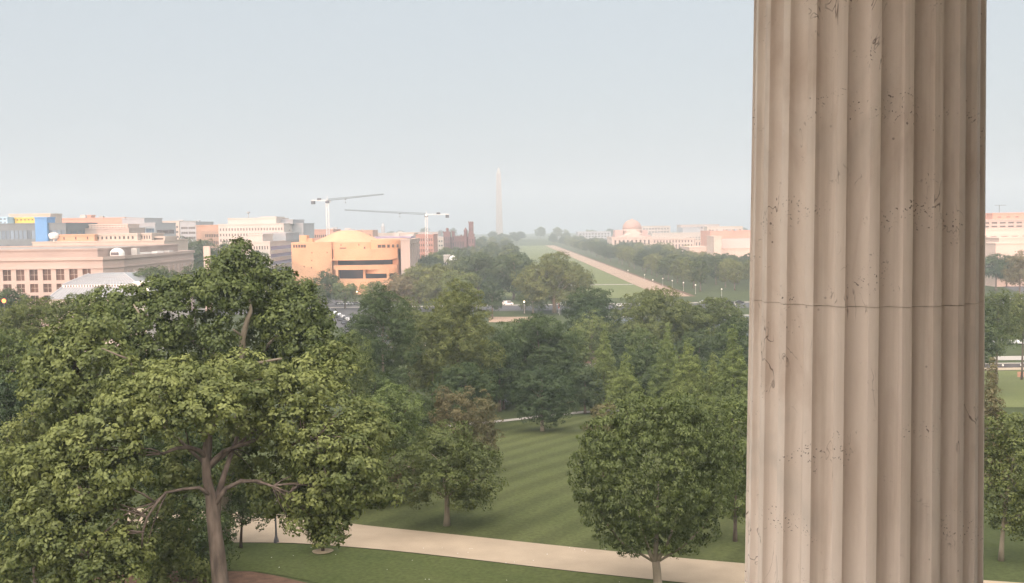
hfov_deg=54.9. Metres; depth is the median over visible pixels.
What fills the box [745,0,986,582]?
fluted column
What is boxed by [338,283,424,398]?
broadleaf tree
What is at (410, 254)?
office building
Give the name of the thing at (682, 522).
broadleaf tree
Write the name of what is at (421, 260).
elm tree
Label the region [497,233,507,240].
elm tree
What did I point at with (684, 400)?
broadleaf tree
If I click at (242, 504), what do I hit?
broadleaf tree
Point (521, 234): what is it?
elm tree
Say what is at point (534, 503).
mown lawn
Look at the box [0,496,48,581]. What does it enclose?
broadleaf tree
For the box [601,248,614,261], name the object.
elm tree
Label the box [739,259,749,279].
elm tree
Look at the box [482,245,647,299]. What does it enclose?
mall lawn
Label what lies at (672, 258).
elm tree
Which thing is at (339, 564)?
lawn
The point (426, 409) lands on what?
broadleaf tree
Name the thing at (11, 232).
window
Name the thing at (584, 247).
elm tree
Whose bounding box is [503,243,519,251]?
elm tree
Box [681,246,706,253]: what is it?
stone gallery
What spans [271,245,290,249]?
window
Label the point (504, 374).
broadleaf tree
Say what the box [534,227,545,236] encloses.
elm tree
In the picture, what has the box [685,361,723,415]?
broadleaf tree
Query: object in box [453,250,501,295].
broadleaf tree
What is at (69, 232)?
window
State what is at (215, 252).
broadleaf tree
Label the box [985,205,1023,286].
office building
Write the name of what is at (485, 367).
broadleaf tree
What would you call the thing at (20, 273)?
window
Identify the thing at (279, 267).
broadleaf tree
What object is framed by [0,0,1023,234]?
sky
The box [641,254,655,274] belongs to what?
elm tree
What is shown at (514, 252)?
elm tree
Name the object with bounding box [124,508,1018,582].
gravel path
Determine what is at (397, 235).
office building
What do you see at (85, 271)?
window
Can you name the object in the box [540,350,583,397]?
broadleaf tree
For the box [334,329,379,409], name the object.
broadleaf tree
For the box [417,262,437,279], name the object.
elm tree
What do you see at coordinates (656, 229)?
office building
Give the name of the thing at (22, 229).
office building
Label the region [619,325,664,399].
broadleaf tree
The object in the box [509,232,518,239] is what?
elm tree
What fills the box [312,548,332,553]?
mulch ring
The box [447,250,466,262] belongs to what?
elm tree
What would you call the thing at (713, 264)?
elm tree
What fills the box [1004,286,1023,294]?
side road
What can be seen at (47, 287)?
window
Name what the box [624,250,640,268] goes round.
elm tree
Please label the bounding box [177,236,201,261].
broadleaf tree
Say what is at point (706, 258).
elm tree
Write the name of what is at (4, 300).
street lamp
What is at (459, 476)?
broadleaf tree
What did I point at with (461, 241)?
castle
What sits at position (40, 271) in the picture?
office building
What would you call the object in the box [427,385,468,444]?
broadleaf tree
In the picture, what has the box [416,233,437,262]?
office building
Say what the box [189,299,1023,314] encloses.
road
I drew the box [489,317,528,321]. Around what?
plaza gravel
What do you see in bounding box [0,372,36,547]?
broadleaf tree
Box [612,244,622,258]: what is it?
elm tree
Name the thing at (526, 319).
broadleaf tree
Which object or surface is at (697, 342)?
broadleaf tree
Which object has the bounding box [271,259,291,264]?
window
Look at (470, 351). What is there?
broadleaf tree
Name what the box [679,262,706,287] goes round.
elm tree
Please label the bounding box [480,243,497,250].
elm tree
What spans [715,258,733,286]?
elm tree
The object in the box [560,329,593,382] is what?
broadleaf tree
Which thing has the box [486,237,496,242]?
elm tree
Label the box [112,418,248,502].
broadleaf tree
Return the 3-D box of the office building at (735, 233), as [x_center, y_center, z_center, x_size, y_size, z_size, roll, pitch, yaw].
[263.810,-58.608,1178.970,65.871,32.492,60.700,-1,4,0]
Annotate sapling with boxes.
[306,513,338,550]
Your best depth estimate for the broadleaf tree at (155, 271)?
348.21 m
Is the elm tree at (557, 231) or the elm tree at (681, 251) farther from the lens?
the elm tree at (557, 231)
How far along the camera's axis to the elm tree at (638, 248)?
969.20 m
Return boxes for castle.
[443,221,475,249]
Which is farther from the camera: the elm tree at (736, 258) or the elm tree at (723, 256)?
the elm tree at (736, 258)
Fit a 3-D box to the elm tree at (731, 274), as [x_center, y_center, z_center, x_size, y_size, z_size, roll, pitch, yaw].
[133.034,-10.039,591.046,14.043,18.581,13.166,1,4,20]
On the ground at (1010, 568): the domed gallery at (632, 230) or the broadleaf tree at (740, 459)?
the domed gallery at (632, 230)
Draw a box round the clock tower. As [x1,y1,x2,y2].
[381,223,384,232]
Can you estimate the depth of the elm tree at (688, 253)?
822.24 m
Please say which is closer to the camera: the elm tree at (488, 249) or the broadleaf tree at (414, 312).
the broadleaf tree at (414, 312)
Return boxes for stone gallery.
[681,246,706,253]
[706,236,721,272]
[706,238,749,259]
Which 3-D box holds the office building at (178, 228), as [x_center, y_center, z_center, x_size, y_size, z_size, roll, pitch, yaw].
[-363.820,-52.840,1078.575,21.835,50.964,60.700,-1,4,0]
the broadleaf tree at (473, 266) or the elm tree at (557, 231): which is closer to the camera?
the broadleaf tree at (473, 266)
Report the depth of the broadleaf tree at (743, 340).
225.25 m
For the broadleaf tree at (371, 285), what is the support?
on the ground at (1010, 568)
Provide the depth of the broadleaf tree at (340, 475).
57.39 m
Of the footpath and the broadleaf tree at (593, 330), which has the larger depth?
the broadleaf tree at (593, 330)
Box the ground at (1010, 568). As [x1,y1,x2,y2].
[0,232,1023,582]
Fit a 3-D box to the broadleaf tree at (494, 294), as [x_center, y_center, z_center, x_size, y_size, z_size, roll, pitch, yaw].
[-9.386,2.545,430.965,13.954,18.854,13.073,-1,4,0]
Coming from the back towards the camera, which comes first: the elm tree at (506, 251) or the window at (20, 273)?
the elm tree at (506, 251)
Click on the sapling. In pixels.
(323, 549)
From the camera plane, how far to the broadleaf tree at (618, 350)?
234.89 m
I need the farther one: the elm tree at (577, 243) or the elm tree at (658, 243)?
the elm tree at (577, 243)
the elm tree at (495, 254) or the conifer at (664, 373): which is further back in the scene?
the elm tree at (495, 254)
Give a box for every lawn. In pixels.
[124,542,675,582]
[237,413,746,562]
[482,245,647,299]
[984,370,1023,406]
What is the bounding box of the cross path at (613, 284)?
[595,284,632,284]
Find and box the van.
[502,301,512,304]
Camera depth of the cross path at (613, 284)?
659.57 m
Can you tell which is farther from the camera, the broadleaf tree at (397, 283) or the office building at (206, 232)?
the office building at (206, 232)
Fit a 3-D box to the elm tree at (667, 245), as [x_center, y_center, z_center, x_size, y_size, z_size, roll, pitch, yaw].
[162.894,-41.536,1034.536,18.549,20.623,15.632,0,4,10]
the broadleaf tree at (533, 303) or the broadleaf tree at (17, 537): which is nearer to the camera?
the broadleaf tree at (17, 537)
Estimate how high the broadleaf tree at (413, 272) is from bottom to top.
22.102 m
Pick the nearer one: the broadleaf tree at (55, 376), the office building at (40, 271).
the broadleaf tree at (55, 376)
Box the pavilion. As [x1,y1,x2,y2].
[443,255,454,264]
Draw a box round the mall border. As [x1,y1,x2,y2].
[554,245,693,295]
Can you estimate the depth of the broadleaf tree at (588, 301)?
297.64 m
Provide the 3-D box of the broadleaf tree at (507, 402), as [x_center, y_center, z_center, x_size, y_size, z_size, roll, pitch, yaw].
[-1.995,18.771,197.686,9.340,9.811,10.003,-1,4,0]
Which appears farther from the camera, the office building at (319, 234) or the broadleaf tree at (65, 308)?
the office building at (319, 234)
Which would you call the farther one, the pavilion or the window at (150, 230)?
the window at (150, 230)
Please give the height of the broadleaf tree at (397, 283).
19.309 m
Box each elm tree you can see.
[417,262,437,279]
[418,256,439,264]
[420,254,446,265]
[426,252,442,262]
[432,250,453,257]
[438,247,455,254]
[445,256,463,266]
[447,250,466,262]
[455,247,473,258]
[464,246,479,253]
[475,251,497,260]
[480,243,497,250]
[482,246,500,256]
[486,231,496,236]
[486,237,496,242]
[496,249,515,259]
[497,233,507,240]
[501,250,527,260]
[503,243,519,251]
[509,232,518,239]
[513,234,521,241]
[517,231,526,238]
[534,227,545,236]
[548,235,556,241]
[551,227,562,239]
[558,237,565,245]
[570,239,576,249]
[573,241,580,250]
[581,241,589,250]
[586,240,595,251]
[590,242,599,256]
[593,243,606,257]
[597,245,611,259]
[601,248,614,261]
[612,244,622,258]
[615,245,626,264]
[620,246,636,266]
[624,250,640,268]
[633,242,643,247]
[633,249,652,272]
[634,246,644,250]
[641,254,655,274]
[647,248,658,254]
[648,253,662,276]
[651,242,664,248]
[651,258,666,278]
[654,245,663,251]
[655,256,673,280]
[657,249,674,259]
[662,242,673,247]
[665,246,678,253]
[665,254,681,282]
[666,251,679,258]
[669,256,692,285]
[677,248,687,255]
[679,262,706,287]
[684,250,700,255]
[689,258,712,290]
[690,254,716,279]
[699,251,711,256]
[704,257,722,284]
[710,253,720,261]
[714,253,733,262]
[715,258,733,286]
[723,259,744,289]
[727,254,741,261]
[738,253,749,263]
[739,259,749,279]
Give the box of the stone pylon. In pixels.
[203,246,212,310]
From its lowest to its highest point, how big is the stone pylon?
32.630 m
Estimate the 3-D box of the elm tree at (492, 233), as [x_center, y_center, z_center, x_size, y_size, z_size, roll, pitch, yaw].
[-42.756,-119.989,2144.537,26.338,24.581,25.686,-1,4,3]
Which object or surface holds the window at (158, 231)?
in the office building at (168, 229)
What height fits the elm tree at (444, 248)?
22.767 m
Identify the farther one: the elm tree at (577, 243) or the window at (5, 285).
the elm tree at (577, 243)
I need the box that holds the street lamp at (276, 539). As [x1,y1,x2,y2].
[274,500,278,542]
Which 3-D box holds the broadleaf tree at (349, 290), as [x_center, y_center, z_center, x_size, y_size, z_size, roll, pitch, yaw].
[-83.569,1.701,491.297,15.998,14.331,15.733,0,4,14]
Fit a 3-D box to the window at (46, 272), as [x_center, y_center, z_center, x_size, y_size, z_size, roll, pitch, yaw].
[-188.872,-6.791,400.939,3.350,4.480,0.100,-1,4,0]
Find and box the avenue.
[321,297,426,363]
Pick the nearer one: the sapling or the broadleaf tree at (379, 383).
the sapling
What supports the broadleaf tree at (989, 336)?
on the ground at (1010, 568)
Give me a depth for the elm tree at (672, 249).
894.98 m
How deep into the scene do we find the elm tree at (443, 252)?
793.15 m
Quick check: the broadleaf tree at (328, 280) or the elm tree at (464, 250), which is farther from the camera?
the elm tree at (464, 250)
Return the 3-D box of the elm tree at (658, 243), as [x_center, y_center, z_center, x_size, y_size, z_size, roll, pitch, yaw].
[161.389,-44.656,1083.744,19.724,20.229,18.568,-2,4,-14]
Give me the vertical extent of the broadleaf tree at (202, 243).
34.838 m
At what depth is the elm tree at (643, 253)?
808.86 m
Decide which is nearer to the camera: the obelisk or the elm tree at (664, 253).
the elm tree at (664, 253)
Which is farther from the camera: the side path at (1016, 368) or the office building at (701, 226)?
the office building at (701, 226)
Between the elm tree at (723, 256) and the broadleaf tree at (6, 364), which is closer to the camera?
the broadleaf tree at (6, 364)
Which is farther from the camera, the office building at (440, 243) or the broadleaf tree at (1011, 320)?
the office building at (440, 243)
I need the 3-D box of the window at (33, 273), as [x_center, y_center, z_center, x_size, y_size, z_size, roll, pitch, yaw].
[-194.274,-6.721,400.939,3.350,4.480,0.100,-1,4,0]
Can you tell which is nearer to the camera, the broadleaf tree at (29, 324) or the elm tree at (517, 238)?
the broadleaf tree at (29, 324)
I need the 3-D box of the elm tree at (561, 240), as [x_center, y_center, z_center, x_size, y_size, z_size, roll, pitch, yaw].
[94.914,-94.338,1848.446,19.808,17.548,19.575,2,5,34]
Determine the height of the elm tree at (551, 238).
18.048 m
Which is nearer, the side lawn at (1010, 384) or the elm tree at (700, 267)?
the side lawn at (1010, 384)
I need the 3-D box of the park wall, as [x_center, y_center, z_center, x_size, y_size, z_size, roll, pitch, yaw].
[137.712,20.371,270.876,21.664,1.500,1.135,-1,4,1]
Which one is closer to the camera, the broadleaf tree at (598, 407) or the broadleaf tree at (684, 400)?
the broadleaf tree at (598, 407)
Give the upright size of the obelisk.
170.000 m
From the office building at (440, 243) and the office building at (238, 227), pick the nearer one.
the office building at (238, 227)
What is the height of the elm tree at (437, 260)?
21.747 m
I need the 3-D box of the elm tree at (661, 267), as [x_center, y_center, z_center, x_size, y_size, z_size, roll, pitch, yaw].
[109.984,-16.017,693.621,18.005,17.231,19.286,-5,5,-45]
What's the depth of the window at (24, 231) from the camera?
658.81 m
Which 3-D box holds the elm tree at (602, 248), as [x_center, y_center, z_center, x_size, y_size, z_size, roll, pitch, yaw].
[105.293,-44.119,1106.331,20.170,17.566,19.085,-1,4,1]
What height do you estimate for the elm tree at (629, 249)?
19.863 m
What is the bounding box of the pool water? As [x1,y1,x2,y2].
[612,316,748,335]
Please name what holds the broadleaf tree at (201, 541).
on the mulch bed
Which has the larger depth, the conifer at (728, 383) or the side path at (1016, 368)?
the side path at (1016, 368)
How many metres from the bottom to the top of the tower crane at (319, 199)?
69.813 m
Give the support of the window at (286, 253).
in the office building at (276, 246)
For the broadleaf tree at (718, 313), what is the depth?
259.27 m
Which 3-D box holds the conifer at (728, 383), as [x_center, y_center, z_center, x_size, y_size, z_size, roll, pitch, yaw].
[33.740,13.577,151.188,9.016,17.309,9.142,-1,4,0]
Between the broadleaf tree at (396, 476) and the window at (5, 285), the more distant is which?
the window at (5, 285)
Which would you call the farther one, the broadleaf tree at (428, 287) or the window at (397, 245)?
the window at (397, 245)
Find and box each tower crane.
[311,194,383,235]
[345,209,448,249]
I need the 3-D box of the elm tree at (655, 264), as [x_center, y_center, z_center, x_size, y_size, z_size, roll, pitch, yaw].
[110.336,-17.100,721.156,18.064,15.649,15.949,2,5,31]
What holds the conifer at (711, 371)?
on the mown lawn at (534, 503)
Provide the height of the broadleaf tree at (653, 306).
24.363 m
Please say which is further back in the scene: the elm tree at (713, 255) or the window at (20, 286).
the elm tree at (713, 255)
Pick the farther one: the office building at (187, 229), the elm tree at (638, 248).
the office building at (187, 229)
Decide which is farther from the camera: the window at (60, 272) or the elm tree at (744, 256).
the elm tree at (744, 256)
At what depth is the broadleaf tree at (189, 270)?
399.11 m
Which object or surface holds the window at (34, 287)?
in the office building at (40, 271)
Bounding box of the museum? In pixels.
[291,230,406,293]
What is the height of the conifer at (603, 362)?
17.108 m
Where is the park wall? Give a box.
[985,363,1023,367]
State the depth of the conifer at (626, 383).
150.44 m
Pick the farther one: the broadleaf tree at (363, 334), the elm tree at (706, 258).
the elm tree at (706, 258)
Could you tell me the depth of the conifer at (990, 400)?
105.48 m
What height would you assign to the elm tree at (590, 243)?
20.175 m
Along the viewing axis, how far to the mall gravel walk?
805.27 m
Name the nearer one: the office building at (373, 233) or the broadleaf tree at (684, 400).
the broadleaf tree at (684, 400)
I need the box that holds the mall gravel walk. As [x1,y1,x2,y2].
[545,245,687,296]
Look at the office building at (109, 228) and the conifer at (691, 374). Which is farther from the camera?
the office building at (109, 228)
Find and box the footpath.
[444,409,643,426]
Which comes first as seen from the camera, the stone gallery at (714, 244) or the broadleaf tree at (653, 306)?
the broadleaf tree at (653, 306)
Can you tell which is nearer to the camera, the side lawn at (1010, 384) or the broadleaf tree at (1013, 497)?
the broadleaf tree at (1013, 497)
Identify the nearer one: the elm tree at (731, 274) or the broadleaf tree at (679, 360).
the broadleaf tree at (679, 360)
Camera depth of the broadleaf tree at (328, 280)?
504.05 m
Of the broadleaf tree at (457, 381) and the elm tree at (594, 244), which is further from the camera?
the elm tree at (594, 244)
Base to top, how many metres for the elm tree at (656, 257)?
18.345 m
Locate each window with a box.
[3,270,10,280]
[4,284,11,290]
[6,231,9,238]
[10,230,13,238]
[17,270,24,280]
[17,284,24,292]
[23,230,26,238]
[27,230,30,238]
[30,270,37,280]
[31,284,37,291]
[43,269,50,279]
[44,284,51,291]
[57,269,63,279]
[68,231,84,233]
[70,269,77,279]
[83,269,90,274]
[146,228,153,232]
[157,230,173,233]
[220,228,289,241]
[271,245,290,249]
[271,252,291,257]
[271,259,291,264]
[293,245,305,247]
[378,244,398,247]
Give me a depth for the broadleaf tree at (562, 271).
449.05 m
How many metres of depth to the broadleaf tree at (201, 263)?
557.68 m
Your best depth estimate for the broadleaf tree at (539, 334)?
203.25 m
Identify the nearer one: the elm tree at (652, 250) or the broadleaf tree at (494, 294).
the broadleaf tree at (494, 294)
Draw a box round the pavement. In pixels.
[198,298,1021,309]
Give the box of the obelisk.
[496,167,502,234]
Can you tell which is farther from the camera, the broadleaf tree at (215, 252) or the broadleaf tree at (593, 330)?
the broadleaf tree at (215, 252)
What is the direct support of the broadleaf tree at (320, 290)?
on the ground at (1010, 568)
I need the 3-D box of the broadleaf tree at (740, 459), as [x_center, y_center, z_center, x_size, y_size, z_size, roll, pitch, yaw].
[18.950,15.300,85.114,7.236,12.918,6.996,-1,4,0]
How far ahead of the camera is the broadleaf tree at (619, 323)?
299.03 m
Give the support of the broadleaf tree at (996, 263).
on the ground at (1010, 568)
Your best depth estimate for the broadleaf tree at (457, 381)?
159.82 m
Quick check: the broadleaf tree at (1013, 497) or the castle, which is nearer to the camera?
the broadleaf tree at (1013, 497)
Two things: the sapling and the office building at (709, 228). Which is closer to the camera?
the sapling
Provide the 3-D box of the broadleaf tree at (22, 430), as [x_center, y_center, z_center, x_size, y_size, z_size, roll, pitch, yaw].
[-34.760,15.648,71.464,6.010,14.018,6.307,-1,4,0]
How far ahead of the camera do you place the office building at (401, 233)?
1148.03 m
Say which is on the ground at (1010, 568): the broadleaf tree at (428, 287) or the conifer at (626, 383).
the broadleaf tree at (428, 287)
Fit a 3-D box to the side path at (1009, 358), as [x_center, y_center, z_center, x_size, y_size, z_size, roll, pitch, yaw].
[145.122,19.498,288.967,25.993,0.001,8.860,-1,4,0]
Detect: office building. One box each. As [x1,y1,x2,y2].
[0,213,97,245]
[0,244,194,328]
[32,233,187,249]
[62,215,162,223]
[85,224,144,233]
[126,223,175,235]
[162,220,194,238]
[180,220,212,249]
[195,225,218,266]
[218,212,314,249]
[244,232,299,291]
[314,227,340,240]
[340,228,377,236]
[375,233,414,238]
[378,231,416,237]
[400,238,419,281]
[405,232,440,236]
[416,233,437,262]
[438,236,443,250]
[576,231,610,239]
[641,226,669,232]
[648,232,700,239]
[677,224,719,231]
[677,227,699,232]
[701,229,749,245]
[704,226,742,230]
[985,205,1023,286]
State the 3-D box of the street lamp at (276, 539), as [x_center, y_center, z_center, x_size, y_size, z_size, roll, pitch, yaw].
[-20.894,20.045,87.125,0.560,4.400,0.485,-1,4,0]
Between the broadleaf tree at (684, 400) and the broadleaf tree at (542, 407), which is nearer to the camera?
the broadleaf tree at (684, 400)
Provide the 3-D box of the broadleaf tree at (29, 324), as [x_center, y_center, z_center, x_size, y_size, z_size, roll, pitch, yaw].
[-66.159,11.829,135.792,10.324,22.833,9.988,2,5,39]
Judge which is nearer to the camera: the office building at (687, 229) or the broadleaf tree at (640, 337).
the broadleaf tree at (640, 337)
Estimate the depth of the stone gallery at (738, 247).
800.62 m
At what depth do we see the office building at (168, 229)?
744.07 m
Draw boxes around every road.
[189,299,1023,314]
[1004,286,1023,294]
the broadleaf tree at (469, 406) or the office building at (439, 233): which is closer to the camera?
the broadleaf tree at (469, 406)
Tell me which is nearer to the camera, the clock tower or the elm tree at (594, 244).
the elm tree at (594, 244)
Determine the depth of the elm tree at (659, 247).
978.02 m
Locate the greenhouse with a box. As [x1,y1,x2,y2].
[48,271,188,354]
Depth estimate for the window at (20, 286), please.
401.35 m
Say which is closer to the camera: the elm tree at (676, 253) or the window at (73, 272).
the window at (73, 272)
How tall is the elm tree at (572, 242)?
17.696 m
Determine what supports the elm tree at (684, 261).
on the ground at (1010, 568)
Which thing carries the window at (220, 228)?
in the office building at (238, 227)
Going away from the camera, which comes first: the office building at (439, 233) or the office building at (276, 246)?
the office building at (276, 246)
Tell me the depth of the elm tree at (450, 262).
644.22 m
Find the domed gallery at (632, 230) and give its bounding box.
[607,218,700,248]
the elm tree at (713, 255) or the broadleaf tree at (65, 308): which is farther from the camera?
the elm tree at (713, 255)
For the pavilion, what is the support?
on the ground at (1010, 568)
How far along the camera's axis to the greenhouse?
331.64 m
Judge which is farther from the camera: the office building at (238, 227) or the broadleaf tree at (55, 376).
the office building at (238, 227)
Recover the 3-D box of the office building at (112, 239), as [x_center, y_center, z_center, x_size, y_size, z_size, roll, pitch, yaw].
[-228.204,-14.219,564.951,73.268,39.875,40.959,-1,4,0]
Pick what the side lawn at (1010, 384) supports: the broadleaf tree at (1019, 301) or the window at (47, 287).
the broadleaf tree at (1019, 301)
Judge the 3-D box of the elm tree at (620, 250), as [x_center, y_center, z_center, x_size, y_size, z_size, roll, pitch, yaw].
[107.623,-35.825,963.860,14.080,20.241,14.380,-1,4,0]
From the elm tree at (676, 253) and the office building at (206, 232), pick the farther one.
the office building at (206, 232)
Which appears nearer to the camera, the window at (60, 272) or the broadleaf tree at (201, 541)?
the broadleaf tree at (201, 541)
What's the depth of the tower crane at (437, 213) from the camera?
996.34 m
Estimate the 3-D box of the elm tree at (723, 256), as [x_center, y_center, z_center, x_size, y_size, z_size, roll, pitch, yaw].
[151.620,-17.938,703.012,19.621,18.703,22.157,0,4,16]
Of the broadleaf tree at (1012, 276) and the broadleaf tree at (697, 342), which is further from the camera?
the broadleaf tree at (1012, 276)
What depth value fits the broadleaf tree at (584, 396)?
186.34 m
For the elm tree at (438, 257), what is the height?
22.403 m
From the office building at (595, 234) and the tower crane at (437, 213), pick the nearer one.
the tower crane at (437, 213)
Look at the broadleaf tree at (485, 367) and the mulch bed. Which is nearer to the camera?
the mulch bed
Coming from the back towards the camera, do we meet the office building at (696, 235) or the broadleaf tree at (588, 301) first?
the office building at (696, 235)
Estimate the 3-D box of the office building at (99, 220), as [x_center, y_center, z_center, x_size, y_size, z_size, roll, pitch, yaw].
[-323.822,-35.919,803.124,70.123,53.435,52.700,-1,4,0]
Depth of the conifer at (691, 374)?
152.26 m
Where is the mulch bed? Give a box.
[94,570,305,582]
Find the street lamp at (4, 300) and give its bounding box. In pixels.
[2,298,7,371]
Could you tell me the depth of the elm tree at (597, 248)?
1160.15 m
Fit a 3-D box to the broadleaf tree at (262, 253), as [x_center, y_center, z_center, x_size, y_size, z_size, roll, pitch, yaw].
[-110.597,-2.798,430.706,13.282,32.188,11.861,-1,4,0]
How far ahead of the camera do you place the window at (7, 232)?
658.81 m
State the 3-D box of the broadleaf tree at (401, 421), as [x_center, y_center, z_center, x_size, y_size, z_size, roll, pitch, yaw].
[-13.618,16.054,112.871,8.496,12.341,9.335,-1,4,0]
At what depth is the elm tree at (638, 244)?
1124.01 m
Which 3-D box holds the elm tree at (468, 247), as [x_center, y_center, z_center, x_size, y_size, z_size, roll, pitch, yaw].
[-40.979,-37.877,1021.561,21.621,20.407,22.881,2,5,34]
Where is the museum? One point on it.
(356, 258)
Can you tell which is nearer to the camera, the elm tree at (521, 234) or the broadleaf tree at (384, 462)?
the broadleaf tree at (384, 462)
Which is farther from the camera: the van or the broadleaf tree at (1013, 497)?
the van
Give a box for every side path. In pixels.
[985,367,1023,369]
[994,356,1023,359]
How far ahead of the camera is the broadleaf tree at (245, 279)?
85.08 m
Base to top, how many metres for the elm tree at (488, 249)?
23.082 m
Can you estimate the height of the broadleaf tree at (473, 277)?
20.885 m
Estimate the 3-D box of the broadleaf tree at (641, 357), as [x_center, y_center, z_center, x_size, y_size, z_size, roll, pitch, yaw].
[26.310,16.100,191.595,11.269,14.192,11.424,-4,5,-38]
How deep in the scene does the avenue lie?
477.07 m
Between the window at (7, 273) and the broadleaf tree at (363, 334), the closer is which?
the broadleaf tree at (363, 334)
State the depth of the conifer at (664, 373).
178.40 m
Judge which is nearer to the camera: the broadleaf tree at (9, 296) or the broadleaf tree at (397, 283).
the broadleaf tree at (9, 296)
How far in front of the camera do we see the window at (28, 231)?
658.81 m
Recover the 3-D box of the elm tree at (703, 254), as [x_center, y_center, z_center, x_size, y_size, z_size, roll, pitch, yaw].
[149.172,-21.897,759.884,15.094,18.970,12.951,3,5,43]
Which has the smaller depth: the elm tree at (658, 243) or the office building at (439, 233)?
the elm tree at (658, 243)
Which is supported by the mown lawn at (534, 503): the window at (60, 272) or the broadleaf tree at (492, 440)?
the broadleaf tree at (492, 440)
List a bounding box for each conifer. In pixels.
[587,324,618,403]
[602,353,645,423]
[645,322,681,398]
[659,337,715,408]
[703,351,718,423]
[706,324,747,433]
[984,357,1017,492]
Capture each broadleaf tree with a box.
[0,287,35,371]
[0,295,58,439]
[0,327,46,436]
[0,340,404,582]
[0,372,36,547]
[0,413,64,582]
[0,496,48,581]
[5,303,153,581]
[39,290,110,371]
[70,236,349,539]
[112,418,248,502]
[126,491,242,582]
[133,265,180,283]
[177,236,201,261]
[177,260,203,329]
[192,238,217,266]
[194,254,213,267]
[211,240,233,262]
[221,477,274,547]
[249,248,273,272]
[274,263,295,288]
[293,277,326,306]
[312,268,344,305]
[329,393,401,493]
[330,282,361,308]
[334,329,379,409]
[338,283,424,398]
[348,311,381,375]
[349,372,394,414]
[357,280,388,304]
[363,379,429,458]
[373,455,427,502]
[381,272,422,307]
[385,296,429,391]
[385,419,508,525]
[398,262,433,303]
[405,278,507,417]
[405,314,460,399]
[408,388,443,446]
[409,263,463,307]
[427,361,501,416]
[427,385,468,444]
[436,270,482,295]
[447,342,513,404]
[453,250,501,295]
[453,385,484,462]
[469,388,505,471]
[473,327,526,411]
[478,276,506,316]
[484,252,538,299]
[492,362,523,408]
[496,312,591,396]
[497,317,546,359]
[506,365,579,430]
[508,250,596,312]
[514,285,550,312]
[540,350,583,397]
[558,285,620,347]
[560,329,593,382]
[564,365,606,413]
[566,309,616,365]
[567,391,743,582]
[582,401,616,476]
[601,329,639,369]
[603,320,641,346]
[609,285,706,349]
[616,339,669,401]
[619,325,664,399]
[656,304,695,361]
[657,394,707,453]
[670,328,722,368]
[673,296,748,367]
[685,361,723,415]
[692,395,746,541]
[707,314,748,372]
[984,411,1023,560]
[985,252,1018,290]
[985,287,1022,383]
[985,295,1020,365]
[999,291,1023,379]
[1000,249,1023,297]
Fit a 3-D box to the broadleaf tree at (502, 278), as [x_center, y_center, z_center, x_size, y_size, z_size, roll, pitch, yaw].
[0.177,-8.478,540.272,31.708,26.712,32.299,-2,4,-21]
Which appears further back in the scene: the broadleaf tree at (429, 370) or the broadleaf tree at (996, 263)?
the broadleaf tree at (996, 263)

